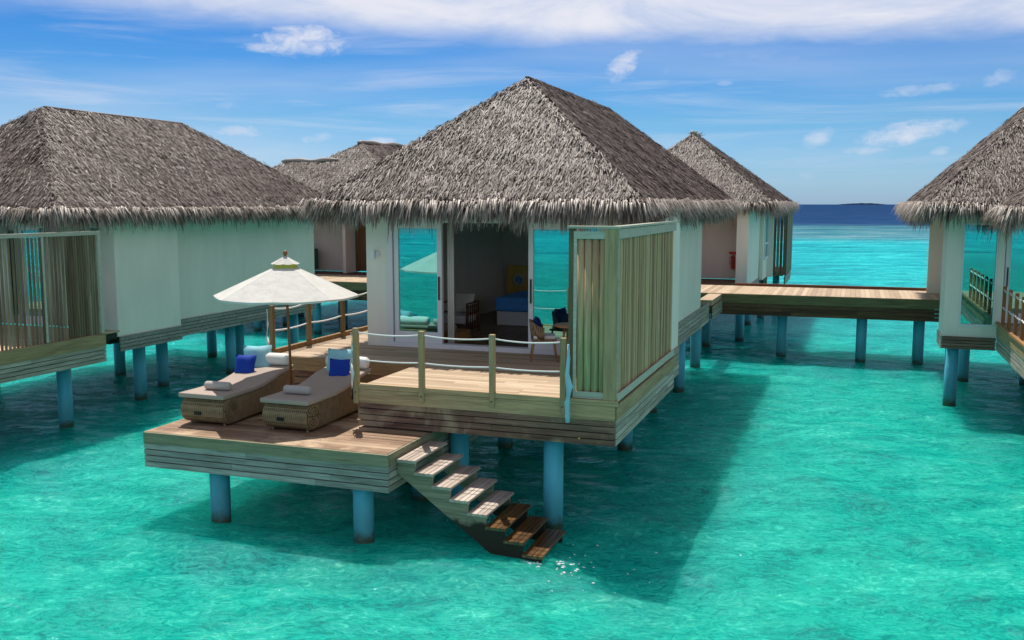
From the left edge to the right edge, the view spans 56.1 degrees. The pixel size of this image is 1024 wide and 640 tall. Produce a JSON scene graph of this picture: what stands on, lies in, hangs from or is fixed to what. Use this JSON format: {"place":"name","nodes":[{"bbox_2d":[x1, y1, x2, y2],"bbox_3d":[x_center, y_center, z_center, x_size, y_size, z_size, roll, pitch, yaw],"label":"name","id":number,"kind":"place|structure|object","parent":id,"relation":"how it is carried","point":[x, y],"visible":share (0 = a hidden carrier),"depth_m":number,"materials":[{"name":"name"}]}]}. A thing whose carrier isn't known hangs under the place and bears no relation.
{"place":"outdoors","nodes":[
{"label":"outdoors","id":0,"kind":"place"},
{"bbox_2d":[444,323,469,343],"bbox_3d":[-1.676,0.246,21.892,1.250,0.452,0.800,2,7,19],"label":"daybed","id":1,"kind":"object","parent":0,"point":[462,333],"visible":0.17,"depth_m":21.48,"materials":[{"name":"brown wood"}]},
{"bbox_2d":[0,204,1023,639],"bbox_3d":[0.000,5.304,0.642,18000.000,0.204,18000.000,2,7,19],"label":"water","id":2,"kind":"structure","parent":0,"point":[818,482],"depth_m":16.52,"materials":[{"name":"teal liquid"}]},
{"bbox_2d":[0,106,339,427],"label":"water villa","id":3,"kind":"object","parent":2,"relation":"in","point":[187,222],"visible":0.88,"depth_m":26.24,"materials":[{"name":"grey plant"}]},
{"bbox_2d":[0,226,23,323],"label":"sliding door","id":4,"kind":"structure","parent":3,"relation":"in","point":[14,231],"depth_m":24.71,"materials":[{"name":"white paint"}]},
{"bbox_2d":[18,226,44,324],"bbox_3d":[-12.059,-1.129,24.479,1.150,2.520,0.060,2,7,19],"label":"sliding door","id":5,"kind":"structure","parent":3,"relation":"in","point":[20,231],"depth_m":24.54,"materials":[{"name":"white paint"}]},
{"bbox_2d":[0,231,104,350],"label":"privacy screen","id":6,"kind":"object","parent":3,"relation":"on","point":[84,283],"visible":1,"depth_m":21.72,"materials":[{"name":"wood"}]},
{"bbox_2d":[88,225,104,306],"bbox_3d":[-10.684,-1.377,24.695,0.380,2.100,0.040,2,7,19],"label":"window","id":7,"kind":"structure","parent":3,"relation":"in","point":[90,227],"depth_m":24.60,"materials":[{"name":"white paint"}]},
{"bbox_2d":[271,140,402,318],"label":"water villa","id":8,"kind":"object","parent":2,"relation":"in","point":[344,253],"visible":0.12,"depth_m":44.74,"materials":[{"name":"grey plant"}]},
{"bbox_2d":[314,248,318,268],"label":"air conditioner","id":9,"kind":"object","parent":8,"relation":"on","point":[316,265],"visible":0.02,"depth_m":44.28,"materials":[{"name":"metal"}]},
{"bbox_2d":[143,76,743,562],"bbox_3d":[0.799,-0.895,24.095,8.143,9.887,20.087,2,7,19],"label":"water villa","id":10,"kind":"object","parent":2,"relation":"in","point":[481,196],"visible":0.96,"depth_m":19.27,"materials":[{"name":"plant"}]},
{"bbox_2d":[178,364,294,425],"bbox_3d":[-4.978,1.331,17.596,0.930,0.769,2.327,2,7,19],"label":"sun lounger","id":11,"kind":"object","parent":10,"relation":"on","point":[240,399],"visible":0.92,"depth_m":16.94,"materials":[{"name":"fabric"}]},
{"bbox_2d":[204,381,231,390],"bbox_3d":[-5.169,1.155,16.880,0.500,0.153,0.153,2,7,17],"label":"rolled towel","id":12,"kind":"object","parent":11,"relation":"on","point":[217,385],"visible":1,"depth_m":16.82,"materials":[{"name":"white fabric"}]},
{"bbox_2d":[234,354,256,372],"bbox_3d":[-5.043,0.860,18.137,0.430,0.395,0.225,1,7,11],"label":"pillow","id":13,"kind":"object","parent":11,"relation":"on","point":[245,364],"visible":0.97,"depth_m":18.08,"materials":[{"name":"blue fabric"}]},
{"bbox_2d":[243,345,271,367],"bbox_3d":[-4.878,0.734,18.399,0.540,0.482,0.283,-1,7,-8],"label":"pillow","id":14,"kind":"object","parent":11,"relation":"on","point":[260,352],"visible":0.65,"depth_m":18.34,"materials":[{"name":"teal fabric"}]},
{"bbox_2d":[265,353,291,364],"bbox_3d":[-4.646,0.740,18.438,0.860,0.235,0.235,2,7,19],"label":"bolster","id":15,"kind":"object","parent":11,"relation":"on","point":[277,358],"visible":0.47,"depth_m":18.28,"materials":[{"name":"white fabric"}]},
{"bbox_2d":[213,250,358,384],"bbox_3d":[-4.099,0.225,17.518,2.425,2.985,2.425,2,7,19],"label":"parasol","id":16,"kind":"object","parent":10,"relation":"on","point":[286,281],"visible":0.87,"depth_m":16.82,"materials":[{"name":"fabric"}]},
{"bbox_2d":[260,367,371,431],"bbox_3d":[-3.439,1.385,17.151,0.930,0.770,2.347,2,7,19],"label":"sun lounger","id":17,"kind":"object","parent":10,"relation":"on","point":[328,399],"visible":0.94,"depth_m":16.41,"materials":[{"name":"wicker"}]},
{"bbox_2d":[283,385,311,394],"bbox_3d":[-3.689,1.201,16.507,0.500,0.153,0.153,2,7,17],"label":"rolled towel","id":18,"kind":"object","parent":17,"relation":"on","point":[297,389],"visible":1,"depth_m":16.45,"materials":[{"name":"white fabric"}]},
{"bbox_2d":[326,348,352,370],"bbox_3d":[-3.223,0.786,17.965,0.540,0.482,0.283,2,7,13],"label":"pillow","id":19,"kind":"object","parent":17,"relation":"on","point":[338,354],"visible":0.45,"depth_m":17.93,"materials":[{"name":"teal fabric"}]},
{"bbox_2d":[329,358,351,375],"bbox_3d":[-3.174,0.917,17.669,0.430,0.395,0.225,1,7,11],"label":"pillow","id":20,"kind":"object","parent":17,"relation":"on","point":[338,367],"visible":0.84,"depth_m":17.61,"materials":[{"name":"blue fabric"}]},
{"bbox_2d":[325,356,369,368],"bbox_3d":[-3.091,0.789,18.039,0.860,0.235,0.235,2,7,19],"label":"bolster","id":21,"kind":"object","parent":17,"relation":"on","point":[364,364],"visible":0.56,"depth_m":17.87,"materials":[{"name":"white fabric"}]},
{"bbox_2d":[266,292,366,349],"bbox_3d":[-4.048,0.040,22.526,0.158,1.331,5.840,2,7,19],"label":"rope railing","id":22,"kind":"object","parent":10,"relation":"attached to","point":[271,324],"visible":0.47,"depth_m":21.11,"materials":[{"name":"brown wood"}]},
{"bbox_2d":[393,223,442,343],"bbox_3d":[-2.030,-0.796,20.730,1.130,2.595,0.095,2,7,19],"label":"sliding door","id":23,"kind":"structure","parent":10,"relation":"in","point":[418,257],"depth_m":20.74,"materials":[{"name":"white paint"}]},
{"bbox_2d":[442,225,443,342],"bbox_3d":[-1.997,-0.807,20.822,1.090,2.595,0.060,2,7,19],"label":"sliding door","id":24,"kind":"structure","parent":10,"relation":"in","point":[442,225],"depth_m":20.71,"materials":[{"name":"white paint"}]},
{"bbox_2d":[350,328,572,422],"bbox_3d":[-0.906,0.877,15.743,3.990,1.324,0.239,2,7,19],"label":"rope railing","id":25,"kind":"object","parent":10,"relation":"attached to","point":[566,386],"visible":1,"depth_m":15.62,"materials":[{"name":"brown wood"}]},
{"bbox_2d":[444,293,479,330],"bbox_3d":[-1.271,-0.161,23.222,0.750,0.939,0.800,2,7,19],"label":"armchair","id":26,"kind":"object","parent":10,"relation":"on","point":[464,303],"visible":0.8,"depth_m":23.33,"materials":[{"name":"grey fabric"}]},
{"bbox_2d":[495,290,527,325],"bbox_3d":[0.971,-0.398,25.300,2.270,0.912,2.210,2,7,19],"label":"bed","id":27,"kind":"object","parent":10,"relation":"on","point":[511,309],"visible":0.15,"depth_m":24.55,"materials":[{"name":"blue fabric"}]},
{"bbox_2d":[508,265,527,293],"bbox_3d":[0.222,-1.163,28.629,0.750,0.930,0.165,2,7,19],"label":"headboard panel","id":28,"kind":"object","parent":10,"relation":"attached to","point":[517,278],"visible":0.84,"depth_m":28.60,"materials":[{"name":"fabric"}]},
{"bbox_2d":[529,319,557,362],"bbox_3d":[0.621,0.398,19.110,0.573,0.823,0.630,0,7,0],"label":"dining chair","id":29,"kind":"object","parent":10,"relation":"on","point":[538,334],"visible":0.97,"depth_m":18.88,"materials":[{"name":"brown wood"}]},
{"bbox_2d":[533,316,541,326],"bbox_3d":[0.508,0.103,19.073,0.186,0.352,0.400,0,7,-1],"label":"pillow","id":30,"kind":"object","parent":29,"relation":"on","point":[536,320],"visible":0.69,"depth_m":18.91,"materials":[{"name":"blue fabric"}]},
{"bbox_2d":[528,224,578,349],"bbox_3d":[0.860,-0.673,19.715,1.100,2.595,0.095,2,7,19],"label":"sliding door","id":31,"kind":"structure","parent":10,"relation":"in","point":[548,249],"depth_m":19.75,"materials":[{"name":"white paint"}]},
{"bbox_2d":[554,322,576,361],"bbox_3d":[1.178,0.455,18.976,0.690,0.742,0.690,2,7,19],"label":"dining table","id":32,"kind":"object","parent":10,"relation":"on","point":[564,325],"visible":0.32,"depth_m":18.86,"materials":[{"name":"brown wood"}]},
{"bbox_2d":[581,224,601,230],"bbox_3d":[1.609,-0.653,19.554,0.460,2.595,0.060,2,7,19],"label":"sliding door","id":33,"kind":"structure","parent":10,"relation":"in","point":[583,224],"depth_m":19.38,"materials":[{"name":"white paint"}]},
{"bbox_2d":[567,221,677,400],"bbox_3d":[2.111,-0.359,17.369,0.820,2.780,5.240,2,7,19],"label":"privacy screen","id":34,"kind":"object","parent":10,"relation":"on","point":[620,299],"visible":0.99,"depth_m":15.17,"materials":[{"name":"brown wood"}]},
{"bbox_2d":[253,274,939,364],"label":"jetty","id":35,"kind":"object","parent":2,"relation":"in","point":[919,307],"visible":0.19,"depth_m":33.00,"materials":[{"name":"brown wood"}]},
{"bbox_2d":[667,130,802,334],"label":"water villa","id":36,"kind":"object","parent":2,"relation":"in","point":[749,239],"visible":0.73,"depth_m":40.06,"materials":[{"name":"grey plant"}]},
{"bbox_2d":[729,252,735,268],"bbox_3d":[9.136,-2.465,39.721,0.320,0.710,0.166,2,7,19],"label":"fire extinguisher","id":37,"kind":"object","parent":36,"relation":"attached to","point":[732,262],"visible":0.98,"depth_m":39.67,"materials":[{"name":"red paint"}]},
{"bbox_2d":[764,214,768,259],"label":"window","id":38,"kind":"structure","parent":36,"relation":"in","point":[766,232],"depth_m":44.26,"materials":[{"name":"clear glass"}]},
{"bbox_2d":[892,107,1023,406],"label":"water villa","id":39,"kind":"object","parent":2,"relation":"in","point":[968,208],"visible":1,"depth_m":25.04,"materials":[{"name":"grey plant"}]},
{"bbox_2d":[958,222,999,326],"bbox_3d":[12.177,-1.178,25.050,0.860,2.720,0.120,2,7,19],"label":"window","id":40,"kind":"structure","parent":39,"relation":"in","point":[979,263],"depth_m":25.04,"materials":[{"name":"clear glass"}]},
{"bbox_2d":[1001,286,1023,340],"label":"rope railing","id":41,"kind":"object","parent":39,"relation":"on","point":[1016,310],"visible":0.9,"depth_m":22.81,"materials":[{"name":"brown wood"}]},
{"bbox_2d":[1004,224,1023,323],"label":"sliding door","id":42,"kind":"structure","parent":39,"relation":"in","point":[1014,261],"depth_m":24.75,"materials":[{"name":"white paint"}]},
{"bbox_2d":[0,0,1023,203],"label":"sky","id":43,"kind":"structure","parent":0,"point":[823,101],"materials":[{"name":"blue"}]},
{"bbox_2d":[837,203,886,204],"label":"distant island","id":44,"kind":"structure","parent":0,"point":[862,204],"depth_m":4853.45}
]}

